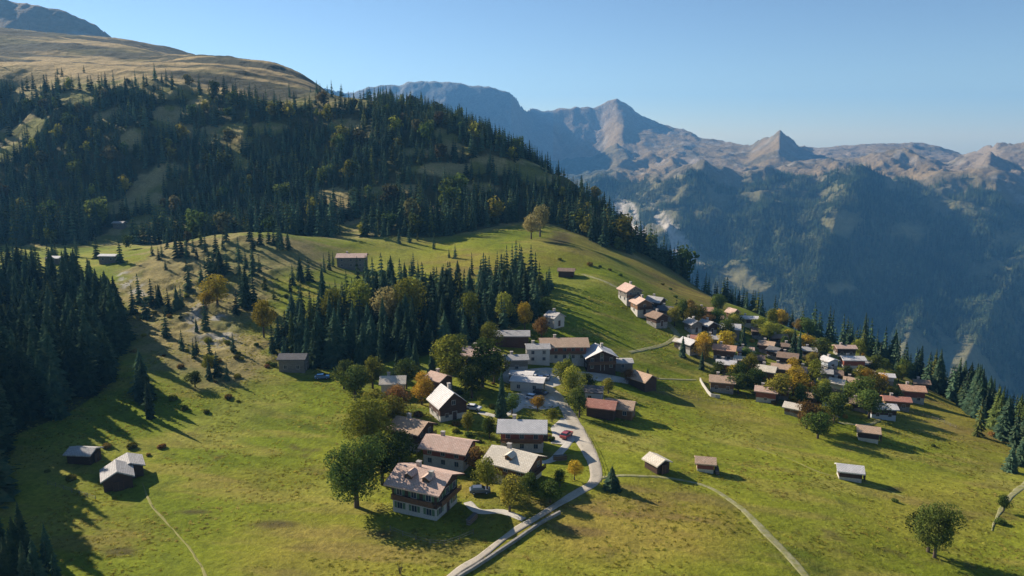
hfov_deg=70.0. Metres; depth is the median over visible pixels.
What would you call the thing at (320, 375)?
parked car
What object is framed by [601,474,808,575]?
path
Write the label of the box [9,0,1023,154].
sky
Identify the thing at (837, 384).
chalet
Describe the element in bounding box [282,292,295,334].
conifer tree
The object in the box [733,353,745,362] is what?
chalet
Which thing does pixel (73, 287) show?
conifer tree
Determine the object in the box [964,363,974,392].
conifer tree
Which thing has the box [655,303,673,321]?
cabin
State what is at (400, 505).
window
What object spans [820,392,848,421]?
broadleaf tree
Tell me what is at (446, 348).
broadleaf tree
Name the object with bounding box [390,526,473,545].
wooden fence
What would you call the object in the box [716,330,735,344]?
broadleaf tree
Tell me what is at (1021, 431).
conifer tree
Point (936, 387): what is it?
conifer tree
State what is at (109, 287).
conifer tree
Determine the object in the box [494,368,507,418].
conifer tree
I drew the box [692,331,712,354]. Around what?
broadleaf tree
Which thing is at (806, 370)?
chalet
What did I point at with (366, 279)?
conifer tree
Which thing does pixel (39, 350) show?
conifer tree
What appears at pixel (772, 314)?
broadleaf tree
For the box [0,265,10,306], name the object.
conifer tree
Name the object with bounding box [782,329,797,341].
broadleaf tree
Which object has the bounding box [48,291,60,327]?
conifer tree
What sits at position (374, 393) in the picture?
broadleaf tree
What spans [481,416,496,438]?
broadleaf tree
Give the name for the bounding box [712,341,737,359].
chalet
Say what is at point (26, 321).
conifer tree
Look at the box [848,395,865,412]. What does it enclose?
hut
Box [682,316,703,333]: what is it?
chalet
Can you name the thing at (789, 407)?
hut
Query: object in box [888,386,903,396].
broadleaf tree
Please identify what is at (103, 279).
conifer tree
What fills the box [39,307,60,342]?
conifer tree
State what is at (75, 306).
conifer tree
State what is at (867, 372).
broadleaf tree
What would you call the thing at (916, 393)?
chalet
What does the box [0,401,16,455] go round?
conifer tree
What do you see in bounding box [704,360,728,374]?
broadleaf tree
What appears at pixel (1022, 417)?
conifer tree
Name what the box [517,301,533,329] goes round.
broadleaf tree
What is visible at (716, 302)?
broadleaf tree
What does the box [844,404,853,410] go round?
shrub
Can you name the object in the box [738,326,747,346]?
conifer tree
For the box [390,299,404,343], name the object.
conifer tree
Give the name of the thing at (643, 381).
barn
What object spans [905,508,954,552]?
broadleaf tree
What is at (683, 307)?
broadleaf tree
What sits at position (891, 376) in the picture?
hut
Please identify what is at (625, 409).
hut
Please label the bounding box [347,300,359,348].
conifer tree
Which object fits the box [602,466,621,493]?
conifer tree
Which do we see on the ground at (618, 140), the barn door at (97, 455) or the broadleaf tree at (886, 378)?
the broadleaf tree at (886, 378)
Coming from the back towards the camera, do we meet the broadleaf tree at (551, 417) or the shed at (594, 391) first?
the shed at (594, 391)
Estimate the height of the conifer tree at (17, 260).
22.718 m
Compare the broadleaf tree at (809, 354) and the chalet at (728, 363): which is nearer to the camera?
the chalet at (728, 363)
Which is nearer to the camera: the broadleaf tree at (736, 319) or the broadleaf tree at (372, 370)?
the broadleaf tree at (372, 370)
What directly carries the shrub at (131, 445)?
on the ground at (618, 140)
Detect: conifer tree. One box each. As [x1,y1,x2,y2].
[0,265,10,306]
[0,380,17,433]
[0,383,17,443]
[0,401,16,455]
[0,433,21,508]
[0,518,6,540]
[0,536,18,575]
[2,263,7,280]
[3,243,12,268]
[4,258,12,284]
[4,517,24,552]
[5,528,18,572]
[7,263,21,298]
[9,278,18,309]
[9,332,45,421]
[10,265,23,305]
[12,247,22,277]
[13,501,37,550]
[16,541,30,575]
[18,281,40,316]
[21,256,28,287]
[23,528,30,566]
[24,248,28,265]
[24,315,29,332]
[27,245,42,281]
[27,538,47,575]
[28,256,42,292]
[31,351,48,410]
[34,309,42,336]
[36,324,44,363]
[38,281,61,320]
[38,325,76,402]
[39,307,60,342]
[39,523,57,561]
[40,284,56,319]
[41,267,51,289]
[43,248,57,279]
[43,361,71,420]
[46,280,60,311]
[48,255,57,284]
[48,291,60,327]
[54,257,69,288]
[55,270,66,305]
[56,271,68,310]
[57,245,69,275]
[58,251,67,272]
[59,291,78,332]
[60,304,67,335]
[65,272,78,307]
[67,251,80,292]
[69,249,84,280]
[73,279,93,307]
[73,299,78,314]
[74,309,101,379]
[77,292,83,320]
[78,269,84,287]
[79,283,90,300]
[79,285,99,316]
[83,266,92,296]
[87,260,93,283]
[89,268,100,297]
[91,285,99,304]
[97,271,105,306]
[97,290,130,345]
[99,279,114,311]
[101,278,128,326]
[104,289,131,355]
[110,276,128,319]
[113,287,137,341]
[127,349,150,392]
[131,358,156,405]
[144,378,155,419]
[154,285,163,305]
[172,287,182,311]
[194,318,198,331]
[214,249,226,275]
[238,266,253,309]
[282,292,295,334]
[287,311,295,352]
[289,304,305,352]
[293,300,298,336]
[294,256,305,282]
[300,315,310,352]
[305,300,326,336]
[307,314,328,368]
[310,312,325,345]
[318,264,325,305]
[320,317,350,369]
[323,295,332,337]
[325,308,352,359]
[337,300,344,335]
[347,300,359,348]
[353,321,372,366]
[362,272,371,312]
[362,303,370,332]
[366,314,386,357]
[369,283,378,326]
[374,272,378,292]
[376,323,386,362]
[377,271,385,303]
[377,296,387,332]
[380,317,386,356]
[381,270,390,298]
[384,255,396,290]
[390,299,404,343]
[390,308,400,352]
[390,352,398,375]
[395,311,413,357]
[401,294,409,321]
[402,262,408,286]
[408,296,421,342]
[409,304,421,353]
[410,338,421,377]
[418,272,436,314]
[426,346,435,373]
[431,277,450,322]
[432,288,439,329]
[433,294,448,339]
[435,267,443,286]
[435,311,452,350]
[441,269,457,297]
[445,274,456,318]
[453,259,462,290]
[462,266,475,295]
[481,290,497,328]
[494,273,510,319]
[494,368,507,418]
[506,268,520,310]
[511,273,519,315]
[517,262,531,301]
[519,267,531,308]
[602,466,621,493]
[679,335,686,357]
[699,351,704,370]
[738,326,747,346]
[788,329,800,364]
[797,332,801,358]
[859,312,867,351]
[888,329,898,363]
[913,346,923,378]
[929,349,946,395]
[929,350,938,376]
[942,358,947,384]
[954,357,962,396]
[959,372,976,411]
[961,361,968,384]
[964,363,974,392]
[964,363,981,412]
[965,369,989,420]
[970,381,986,419]
[982,387,1002,429]
[986,379,995,413]
[987,375,992,396]
[989,388,1005,430]
[990,396,1013,442]
[1000,443,1020,473]
[1014,394,1023,422]
[1016,420,1023,447]
[1016,437,1023,467]
[1018,405,1023,427]
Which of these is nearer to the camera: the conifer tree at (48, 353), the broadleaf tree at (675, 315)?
the conifer tree at (48, 353)
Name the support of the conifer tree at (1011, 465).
on the ground at (618, 140)
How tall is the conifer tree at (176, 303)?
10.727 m
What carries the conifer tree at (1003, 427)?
on the ground at (618, 140)
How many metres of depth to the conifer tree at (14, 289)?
259.18 m
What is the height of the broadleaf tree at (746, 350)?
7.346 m
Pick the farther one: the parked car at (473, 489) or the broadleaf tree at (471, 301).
the broadleaf tree at (471, 301)
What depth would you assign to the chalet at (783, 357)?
269.95 m
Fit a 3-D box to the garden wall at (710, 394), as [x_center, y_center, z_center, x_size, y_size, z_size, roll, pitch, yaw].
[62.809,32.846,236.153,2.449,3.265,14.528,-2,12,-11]
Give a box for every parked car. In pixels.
[315,373,329,379]
[467,403,481,410]
[469,485,490,494]
[525,393,539,398]
[533,389,548,395]
[544,374,550,379]
[559,430,572,438]
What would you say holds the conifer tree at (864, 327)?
on the ground at (618, 140)
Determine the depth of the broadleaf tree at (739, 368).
236.81 m
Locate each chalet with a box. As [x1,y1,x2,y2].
[383,460,464,520]
[386,412,437,451]
[417,430,479,471]
[423,368,454,389]
[426,382,469,422]
[460,343,500,375]
[483,442,547,486]
[496,414,547,452]
[582,343,618,374]
[616,281,642,305]
[629,294,653,317]
[644,309,669,328]
[645,294,667,310]
[676,335,697,355]
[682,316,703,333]
[695,305,713,317]
[700,317,718,334]
[709,371,735,393]
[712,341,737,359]
[716,356,736,374]
[724,307,740,318]
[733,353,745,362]
[737,344,754,355]
[739,313,758,327]
[750,325,765,339]
[753,351,765,363]
[754,382,777,402]
[756,361,779,384]
[757,338,776,353]
[765,345,783,360]
[769,332,788,345]
[771,360,790,377]
[771,386,789,399]
[776,349,799,363]
[780,340,790,351]
[795,363,816,382]
[802,344,817,357]
[818,366,833,379]
[820,354,839,369]
[828,375,848,392]
[830,366,843,378]
[833,342,857,355]
[839,353,866,370]
[843,374,858,383]
[865,360,872,369]
[867,403,899,420]
[880,393,912,411]
[896,381,927,404]
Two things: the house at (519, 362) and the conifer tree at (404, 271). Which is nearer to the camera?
the house at (519, 362)
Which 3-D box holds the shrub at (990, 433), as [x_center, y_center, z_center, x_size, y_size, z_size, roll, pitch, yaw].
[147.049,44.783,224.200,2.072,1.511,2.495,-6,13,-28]
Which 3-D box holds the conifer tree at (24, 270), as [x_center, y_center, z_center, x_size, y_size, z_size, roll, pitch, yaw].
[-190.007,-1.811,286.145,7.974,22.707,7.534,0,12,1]
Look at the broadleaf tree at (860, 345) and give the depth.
310.13 m
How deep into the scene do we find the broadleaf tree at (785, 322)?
369.33 m
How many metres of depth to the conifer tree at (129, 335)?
241.06 m
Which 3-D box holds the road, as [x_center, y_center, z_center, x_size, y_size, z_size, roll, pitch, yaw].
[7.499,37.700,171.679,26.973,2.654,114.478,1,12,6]
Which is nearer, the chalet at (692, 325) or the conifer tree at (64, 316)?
the conifer tree at (64, 316)
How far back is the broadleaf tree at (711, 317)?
298.59 m
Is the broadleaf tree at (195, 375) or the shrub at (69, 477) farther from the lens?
the broadleaf tree at (195, 375)
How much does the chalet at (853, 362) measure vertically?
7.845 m
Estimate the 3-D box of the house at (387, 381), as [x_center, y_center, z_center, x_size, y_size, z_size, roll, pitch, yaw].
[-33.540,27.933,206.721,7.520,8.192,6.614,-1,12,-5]
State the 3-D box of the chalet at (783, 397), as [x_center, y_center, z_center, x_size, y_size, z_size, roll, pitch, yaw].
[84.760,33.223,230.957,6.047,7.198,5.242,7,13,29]
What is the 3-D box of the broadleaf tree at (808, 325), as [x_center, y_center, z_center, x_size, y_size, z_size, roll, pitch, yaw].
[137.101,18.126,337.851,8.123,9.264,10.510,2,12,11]
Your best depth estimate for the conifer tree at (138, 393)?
198.14 m
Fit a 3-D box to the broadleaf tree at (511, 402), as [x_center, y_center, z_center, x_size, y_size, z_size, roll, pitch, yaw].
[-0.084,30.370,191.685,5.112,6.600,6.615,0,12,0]
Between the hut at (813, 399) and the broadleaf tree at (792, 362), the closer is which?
the hut at (813, 399)
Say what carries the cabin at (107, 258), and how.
on the ground at (618, 140)
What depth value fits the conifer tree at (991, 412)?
232.12 m
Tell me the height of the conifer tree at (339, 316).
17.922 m
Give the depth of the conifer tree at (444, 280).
278.86 m
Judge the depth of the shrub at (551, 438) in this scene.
175.26 m
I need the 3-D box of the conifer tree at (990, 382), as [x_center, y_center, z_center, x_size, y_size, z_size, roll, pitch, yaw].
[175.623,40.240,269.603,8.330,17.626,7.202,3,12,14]
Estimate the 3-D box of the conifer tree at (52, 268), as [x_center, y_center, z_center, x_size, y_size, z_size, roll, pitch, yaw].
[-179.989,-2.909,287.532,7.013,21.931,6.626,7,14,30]
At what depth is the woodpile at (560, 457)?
164.10 m
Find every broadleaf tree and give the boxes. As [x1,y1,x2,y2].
[183,370,202,386]
[196,292,215,310]
[198,274,229,304]
[201,354,218,368]
[251,299,277,337]
[315,286,343,315]
[323,434,389,507]
[330,358,353,388]
[334,363,369,399]
[339,393,398,452]
[345,279,371,312]
[360,355,388,388]
[360,388,387,406]
[363,429,408,485]
[369,285,400,322]
[378,392,413,426]
[380,383,410,403]
[391,274,431,313]
[392,429,419,462]
[394,356,420,388]
[410,370,433,404]
[429,334,467,375]
[452,333,468,351]
[454,336,510,387]
[457,363,489,398]
[459,292,480,327]
[461,412,474,431]
[466,446,485,471]
[470,455,502,488]
[479,321,505,343]
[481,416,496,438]
[488,354,509,381]
[494,291,516,317]
[499,473,533,511]
[505,393,520,413]
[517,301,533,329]
[520,471,539,497]
[522,215,542,238]
[528,204,550,236]
[529,395,545,410]
[532,317,549,337]
[538,296,554,313]
[538,478,561,502]
[545,408,559,421]
[551,358,572,387]
[553,467,565,486]
[562,363,587,402]
[563,386,587,417]
[566,460,584,479]
[581,372,596,384]
[601,378,614,393]
[619,369,635,383]
[666,305,681,325]
[676,298,688,322]
[683,306,702,320]
[687,300,697,312]
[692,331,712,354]
[694,305,707,320]
[694,342,711,360]
[700,314,715,321]
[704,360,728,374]
[709,307,726,323]
[710,292,723,312]
[716,294,728,304]
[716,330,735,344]
[718,318,735,333]
[726,372,750,393]
[727,311,745,322]
[727,362,749,375]
[729,314,744,327]
[740,355,760,383]
[741,346,756,355]
[745,366,769,393]
[751,316,767,326]
[758,321,777,340]
[763,373,794,401]
[765,308,779,322]
[773,323,783,333]
[777,309,789,323]
[779,335,790,342]
[782,312,790,325]
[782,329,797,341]
[786,365,812,395]
[787,357,800,373]
[791,318,803,330]
[792,383,811,402]
[794,400,828,428]
[796,337,808,348]
[798,333,814,349]
[799,317,817,335]
[799,411,834,438]
[802,351,818,362]
[803,380,821,391]
[804,352,817,366]
[807,358,826,380]
[808,337,833,355]
[809,383,831,405]
[814,405,838,424]
[816,378,830,395]
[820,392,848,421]
[840,375,878,397]
[842,365,855,376]
[849,388,891,418]
[850,338,866,355]
[852,365,874,376]
[859,368,877,377]
[866,340,881,354]
[867,373,894,394]
[868,354,884,370]
[877,373,888,381]
[882,358,894,372]
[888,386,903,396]
[889,364,909,381]
[894,358,915,377]
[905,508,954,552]
[912,500,967,558]
[996,495,1012,511]
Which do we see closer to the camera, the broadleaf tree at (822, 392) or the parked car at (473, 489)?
the parked car at (473, 489)
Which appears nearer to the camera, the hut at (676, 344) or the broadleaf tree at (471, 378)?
the broadleaf tree at (471, 378)
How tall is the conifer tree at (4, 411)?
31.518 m
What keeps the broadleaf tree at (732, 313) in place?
on the ground at (618, 140)
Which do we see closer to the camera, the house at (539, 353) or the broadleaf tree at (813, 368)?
the house at (539, 353)
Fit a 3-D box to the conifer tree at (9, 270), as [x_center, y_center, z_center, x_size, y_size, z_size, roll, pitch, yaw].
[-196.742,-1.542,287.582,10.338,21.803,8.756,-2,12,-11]
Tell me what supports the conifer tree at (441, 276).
on the ground at (618, 140)
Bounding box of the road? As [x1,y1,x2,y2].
[447,382,601,575]
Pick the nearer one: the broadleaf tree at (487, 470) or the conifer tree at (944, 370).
the broadleaf tree at (487, 470)
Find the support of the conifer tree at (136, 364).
on the ground at (618, 140)
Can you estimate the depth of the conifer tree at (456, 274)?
292.46 m
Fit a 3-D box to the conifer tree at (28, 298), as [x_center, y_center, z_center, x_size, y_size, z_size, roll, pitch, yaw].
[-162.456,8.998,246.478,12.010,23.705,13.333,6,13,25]
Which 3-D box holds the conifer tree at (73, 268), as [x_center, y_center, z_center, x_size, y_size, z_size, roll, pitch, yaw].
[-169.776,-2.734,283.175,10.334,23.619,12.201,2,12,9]
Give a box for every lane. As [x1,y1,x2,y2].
[464,501,525,520]
[477,399,532,416]
[542,438,574,463]
[680,336,888,395]
[696,354,848,403]
[788,400,881,425]
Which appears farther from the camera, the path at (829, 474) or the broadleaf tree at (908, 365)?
the broadleaf tree at (908, 365)
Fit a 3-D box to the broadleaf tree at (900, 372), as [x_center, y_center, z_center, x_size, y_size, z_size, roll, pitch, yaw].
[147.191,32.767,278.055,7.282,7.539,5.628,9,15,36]
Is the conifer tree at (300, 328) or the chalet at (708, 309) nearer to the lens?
the conifer tree at (300, 328)
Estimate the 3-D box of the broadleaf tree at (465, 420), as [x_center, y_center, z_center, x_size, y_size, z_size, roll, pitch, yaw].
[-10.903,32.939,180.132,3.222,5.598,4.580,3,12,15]
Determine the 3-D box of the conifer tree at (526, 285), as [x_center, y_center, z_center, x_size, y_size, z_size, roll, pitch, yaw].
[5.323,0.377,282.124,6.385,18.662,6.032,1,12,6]
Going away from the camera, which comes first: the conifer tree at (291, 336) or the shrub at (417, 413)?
the shrub at (417, 413)
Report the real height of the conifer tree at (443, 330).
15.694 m
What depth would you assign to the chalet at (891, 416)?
223.49 m
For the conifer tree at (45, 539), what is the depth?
123.00 m
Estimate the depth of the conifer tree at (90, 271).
269.35 m
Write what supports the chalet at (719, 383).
on the ground at (618, 140)
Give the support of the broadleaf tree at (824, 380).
on the ground at (618, 140)
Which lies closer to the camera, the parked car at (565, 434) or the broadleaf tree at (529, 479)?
the broadleaf tree at (529, 479)
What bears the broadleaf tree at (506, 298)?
on the ground at (618, 140)
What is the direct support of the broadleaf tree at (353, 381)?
on the ground at (618, 140)
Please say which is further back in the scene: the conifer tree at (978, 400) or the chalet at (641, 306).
the chalet at (641, 306)
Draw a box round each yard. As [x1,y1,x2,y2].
[498,368,627,386]
[507,392,557,409]
[551,418,574,443]
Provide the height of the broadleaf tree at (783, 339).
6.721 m
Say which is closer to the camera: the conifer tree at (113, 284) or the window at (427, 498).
the window at (427, 498)
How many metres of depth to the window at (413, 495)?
139.36 m
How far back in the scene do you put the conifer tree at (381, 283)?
271.25 m
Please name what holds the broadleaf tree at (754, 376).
on the ground at (618, 140)
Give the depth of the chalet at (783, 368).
254.28 m
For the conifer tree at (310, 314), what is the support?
on the ground at (618, 140)
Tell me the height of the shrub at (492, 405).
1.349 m
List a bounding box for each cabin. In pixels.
[44,256,60,264]
[97,254,117,264]
[112,221,126,228]
[276,353,310,372]
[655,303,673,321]
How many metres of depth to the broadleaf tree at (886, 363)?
287.69 m
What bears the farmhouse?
on the ground at (618, 140)
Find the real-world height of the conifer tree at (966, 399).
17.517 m
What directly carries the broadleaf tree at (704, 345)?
on the ground at (618, 140)
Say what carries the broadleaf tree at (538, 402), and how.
on the ground at (618, 140)
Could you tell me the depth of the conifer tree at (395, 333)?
240.19 m
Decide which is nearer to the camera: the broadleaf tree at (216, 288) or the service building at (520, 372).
the service building at (520, 372)
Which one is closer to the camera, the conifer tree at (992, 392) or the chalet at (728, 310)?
the conifer tree at (992, 392)
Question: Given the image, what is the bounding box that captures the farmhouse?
[335,251,368,271]
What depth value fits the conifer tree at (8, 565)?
113.90 m
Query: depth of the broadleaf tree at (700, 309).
303.01 m
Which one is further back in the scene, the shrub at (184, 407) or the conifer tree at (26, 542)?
the shrub at (184, 407)
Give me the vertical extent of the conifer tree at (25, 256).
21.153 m
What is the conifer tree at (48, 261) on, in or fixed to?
on the ground at (618, 140)
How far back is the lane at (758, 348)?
287.97 m
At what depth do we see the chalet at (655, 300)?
304.12 m
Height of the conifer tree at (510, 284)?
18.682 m
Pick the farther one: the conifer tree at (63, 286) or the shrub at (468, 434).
the conifer tree at (63, 286)
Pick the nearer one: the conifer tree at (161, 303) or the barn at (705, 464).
the barn at (705, 464)
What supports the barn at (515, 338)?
on the ground at (618, 140)
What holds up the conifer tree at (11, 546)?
on the ground at (618, 140)
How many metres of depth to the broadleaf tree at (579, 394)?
192.08 m
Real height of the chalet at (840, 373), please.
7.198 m
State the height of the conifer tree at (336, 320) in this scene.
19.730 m
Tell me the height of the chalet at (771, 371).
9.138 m
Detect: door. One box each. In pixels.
[94,451,100,462]
[113,481,123,491]
[446,500,449,511]
[452,411,456,419]
[662,463,668,473]
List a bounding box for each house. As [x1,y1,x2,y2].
[379,372,406,396]
[503,351,528,371]
[525,340,550,365]
[543,308,565,328]
[719,323,740,340]
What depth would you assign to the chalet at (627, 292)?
304.49 m
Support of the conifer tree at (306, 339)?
on the ground at (618, 140)
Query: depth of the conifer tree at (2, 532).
125.17 m
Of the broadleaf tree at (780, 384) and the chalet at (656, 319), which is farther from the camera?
the chalet at (656, 319)
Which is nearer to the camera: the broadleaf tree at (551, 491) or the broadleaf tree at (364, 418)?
the broadleaf tree at (551, 491)
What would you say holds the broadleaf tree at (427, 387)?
on the ground at (618, 140)
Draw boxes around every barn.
[496,330,529,347]
[584,398,618,420]
[627,369,658,391]
[642,451,672,473]
[694,456,716,473]
[834,463,865,482]
[855,424,881,443]
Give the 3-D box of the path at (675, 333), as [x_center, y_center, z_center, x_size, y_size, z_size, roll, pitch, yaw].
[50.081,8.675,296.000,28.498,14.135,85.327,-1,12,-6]
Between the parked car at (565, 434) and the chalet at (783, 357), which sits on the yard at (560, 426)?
the parked car at (565, 434)
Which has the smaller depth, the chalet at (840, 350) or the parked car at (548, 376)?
the parked car at (548, 376)
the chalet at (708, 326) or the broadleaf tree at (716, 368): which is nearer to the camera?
the broadleaf tree at (716, 368)
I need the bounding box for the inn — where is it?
[538,334,589,366]
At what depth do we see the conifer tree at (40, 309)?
248.30 m
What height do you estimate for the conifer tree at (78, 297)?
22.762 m
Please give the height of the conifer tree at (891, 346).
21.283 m
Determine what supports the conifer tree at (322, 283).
on the ground at (618, 140)
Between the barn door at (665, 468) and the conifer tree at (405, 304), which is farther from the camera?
the conifer tree at (405, 304)
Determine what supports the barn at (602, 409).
on the ground at (618, 140)
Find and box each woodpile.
[466,512,477,525]
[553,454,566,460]
[714,465,719,474]
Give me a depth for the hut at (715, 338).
276.75 m
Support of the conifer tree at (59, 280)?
on the ground at (618, 140)
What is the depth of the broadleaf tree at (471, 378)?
201.41 m
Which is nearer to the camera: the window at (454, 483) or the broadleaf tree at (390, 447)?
the window at (454, 483)
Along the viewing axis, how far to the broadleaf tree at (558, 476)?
151.07 m
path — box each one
[142,483,206,575]
[581,274,679,353]
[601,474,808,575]
[659,378,696,380]
[756,447,903,497]
[991,481,1023,530]
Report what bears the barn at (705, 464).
on the ground at (618, 140)
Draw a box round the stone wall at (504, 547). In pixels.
[457,510,560,575]
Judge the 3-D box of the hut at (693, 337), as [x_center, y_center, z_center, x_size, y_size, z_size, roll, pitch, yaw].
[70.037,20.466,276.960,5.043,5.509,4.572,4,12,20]
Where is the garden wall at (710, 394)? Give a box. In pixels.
[700,378,719,397]
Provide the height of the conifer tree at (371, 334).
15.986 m
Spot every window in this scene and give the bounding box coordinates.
[394,488,404,495]
[394,501,404,509]
[408,491,418,498]
[409,504,419,512]
[423,495,433,501]
[423,508,434,515]
[437,492,443,501]
[437,506,443,515]
[444,485,449,495]
[451,479,456,489]
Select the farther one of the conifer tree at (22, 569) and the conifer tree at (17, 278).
the conifer tree at (17, 278)
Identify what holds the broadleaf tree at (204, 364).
on the ground at (618, 140)
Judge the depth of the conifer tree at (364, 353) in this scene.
227.83 m
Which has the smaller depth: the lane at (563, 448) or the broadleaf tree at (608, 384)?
the lane at (563, 448)
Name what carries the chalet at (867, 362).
on the ground at (618, 140)
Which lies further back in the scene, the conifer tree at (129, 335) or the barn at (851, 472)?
the conifer tree at (129, 335)
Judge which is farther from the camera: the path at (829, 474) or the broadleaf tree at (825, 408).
the broadleaf tree at (825, 408)
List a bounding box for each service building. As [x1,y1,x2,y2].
[508,370,534,382]
[509,375,546,392]
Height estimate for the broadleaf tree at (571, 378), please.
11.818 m
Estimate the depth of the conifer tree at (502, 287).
269.13 m
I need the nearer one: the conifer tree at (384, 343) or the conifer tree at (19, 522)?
the conifer tree at (19, 522)
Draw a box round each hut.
[63,446,103,464]
[100,459,134,491]
[113,452,145,478]
[557,268,575,276]
[605,398,637,420]
[672,338,679,348]
[690,334,699,339]
[708,332,719,346]
[782,401,801,417]
[806,390,822,404]
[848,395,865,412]
[878,373,895,385]
[910,376,931,393]
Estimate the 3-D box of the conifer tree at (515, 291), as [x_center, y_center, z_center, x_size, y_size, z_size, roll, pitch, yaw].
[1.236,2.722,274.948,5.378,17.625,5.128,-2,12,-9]
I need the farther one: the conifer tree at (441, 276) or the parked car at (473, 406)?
the conifer tree at (441, 276)
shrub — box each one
[66,474,76,481]
[102,442,111,448]
[126,442,137,449]
[156,443,165,448]
[168,394,177,400]
[180,405,188,410]
[224,394,231,399]
[234,373,241,378]
[413,410,422,416]
[451,420,461,425]
[452,427,459,432]
[465,431,472,437]
[465,469,474,476]
[489,403,495,408]
[548,436,554,440]
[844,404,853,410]
[987,431,994,436]
[993,517,1006,524]
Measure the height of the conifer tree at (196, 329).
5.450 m
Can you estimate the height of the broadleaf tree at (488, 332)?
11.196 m
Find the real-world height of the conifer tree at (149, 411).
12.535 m
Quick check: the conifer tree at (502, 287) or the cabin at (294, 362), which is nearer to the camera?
the cabin at (294, 362)
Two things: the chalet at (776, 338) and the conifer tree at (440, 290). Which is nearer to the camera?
the conifer tree at (440, 290)
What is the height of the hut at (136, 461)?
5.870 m
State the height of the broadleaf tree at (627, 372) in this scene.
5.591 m
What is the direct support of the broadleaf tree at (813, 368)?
on the ground at (618, 140)
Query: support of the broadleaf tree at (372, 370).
on the ground at (618, 140)
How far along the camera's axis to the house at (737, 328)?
292.58 m
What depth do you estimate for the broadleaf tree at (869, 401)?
220.67 m
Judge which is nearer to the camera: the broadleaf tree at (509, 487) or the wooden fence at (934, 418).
the broadleaf tree at (509, 487)
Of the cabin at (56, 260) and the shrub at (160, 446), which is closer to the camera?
the shrub at (160, 446)
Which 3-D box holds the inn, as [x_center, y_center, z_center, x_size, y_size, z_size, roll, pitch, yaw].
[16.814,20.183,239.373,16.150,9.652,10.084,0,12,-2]
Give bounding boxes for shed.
[578,384,604,398]
[616,358,633,372]
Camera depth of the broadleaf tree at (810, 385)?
229.84 m
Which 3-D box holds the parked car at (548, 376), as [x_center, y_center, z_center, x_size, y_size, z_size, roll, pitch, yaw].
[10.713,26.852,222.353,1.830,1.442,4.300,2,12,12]
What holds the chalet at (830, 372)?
on the ground at (618, 140)
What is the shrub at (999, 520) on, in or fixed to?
on the ground at (618, 140)
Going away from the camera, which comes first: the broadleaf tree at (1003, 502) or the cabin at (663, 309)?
the broadleaf tree at (1003, 502)
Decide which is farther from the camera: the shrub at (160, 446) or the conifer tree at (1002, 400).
the conifer tree at (1002, 400)
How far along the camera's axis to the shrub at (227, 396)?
201.11 m
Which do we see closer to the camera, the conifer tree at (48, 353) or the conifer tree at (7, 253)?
the conifer tree at (48, 353)
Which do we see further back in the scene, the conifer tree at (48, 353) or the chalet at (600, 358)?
the chalet at (600, 358)
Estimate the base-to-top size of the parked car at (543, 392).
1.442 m
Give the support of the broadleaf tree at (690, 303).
on the ground at (618, 140)
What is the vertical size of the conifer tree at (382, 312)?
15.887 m
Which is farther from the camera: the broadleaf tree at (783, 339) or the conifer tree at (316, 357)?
the broadleaf tree at (783, 339)
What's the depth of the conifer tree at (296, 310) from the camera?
242.24 m
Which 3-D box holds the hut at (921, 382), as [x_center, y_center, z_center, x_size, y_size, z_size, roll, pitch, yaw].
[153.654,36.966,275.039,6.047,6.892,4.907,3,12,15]
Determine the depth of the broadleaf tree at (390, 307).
258.07 m
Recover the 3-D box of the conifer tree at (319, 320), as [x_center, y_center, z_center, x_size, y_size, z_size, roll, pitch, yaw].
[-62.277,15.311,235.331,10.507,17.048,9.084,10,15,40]
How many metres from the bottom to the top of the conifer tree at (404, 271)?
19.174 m
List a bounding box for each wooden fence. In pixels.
[47,480,95,498]
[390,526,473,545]
[585,430,601,482]
[658,391,737,405]
[904,411,956,426]
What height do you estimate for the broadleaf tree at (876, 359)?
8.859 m
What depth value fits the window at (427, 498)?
138.06 m
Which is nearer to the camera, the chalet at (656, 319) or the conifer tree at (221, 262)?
the chalet at (656, 319)
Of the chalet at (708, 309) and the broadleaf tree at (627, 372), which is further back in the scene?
the chalet at (708, 309)
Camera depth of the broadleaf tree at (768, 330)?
299.87 m
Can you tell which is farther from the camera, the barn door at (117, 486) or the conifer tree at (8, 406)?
the conifer tree at (8, 406)
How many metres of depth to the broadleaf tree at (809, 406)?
203.31 m
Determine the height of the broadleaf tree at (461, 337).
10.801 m
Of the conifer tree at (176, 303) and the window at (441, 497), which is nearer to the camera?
the window at (441, 497)
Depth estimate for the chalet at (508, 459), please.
152.35 m
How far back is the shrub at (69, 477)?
154.47 m
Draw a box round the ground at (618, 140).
[0,0,1023,575]

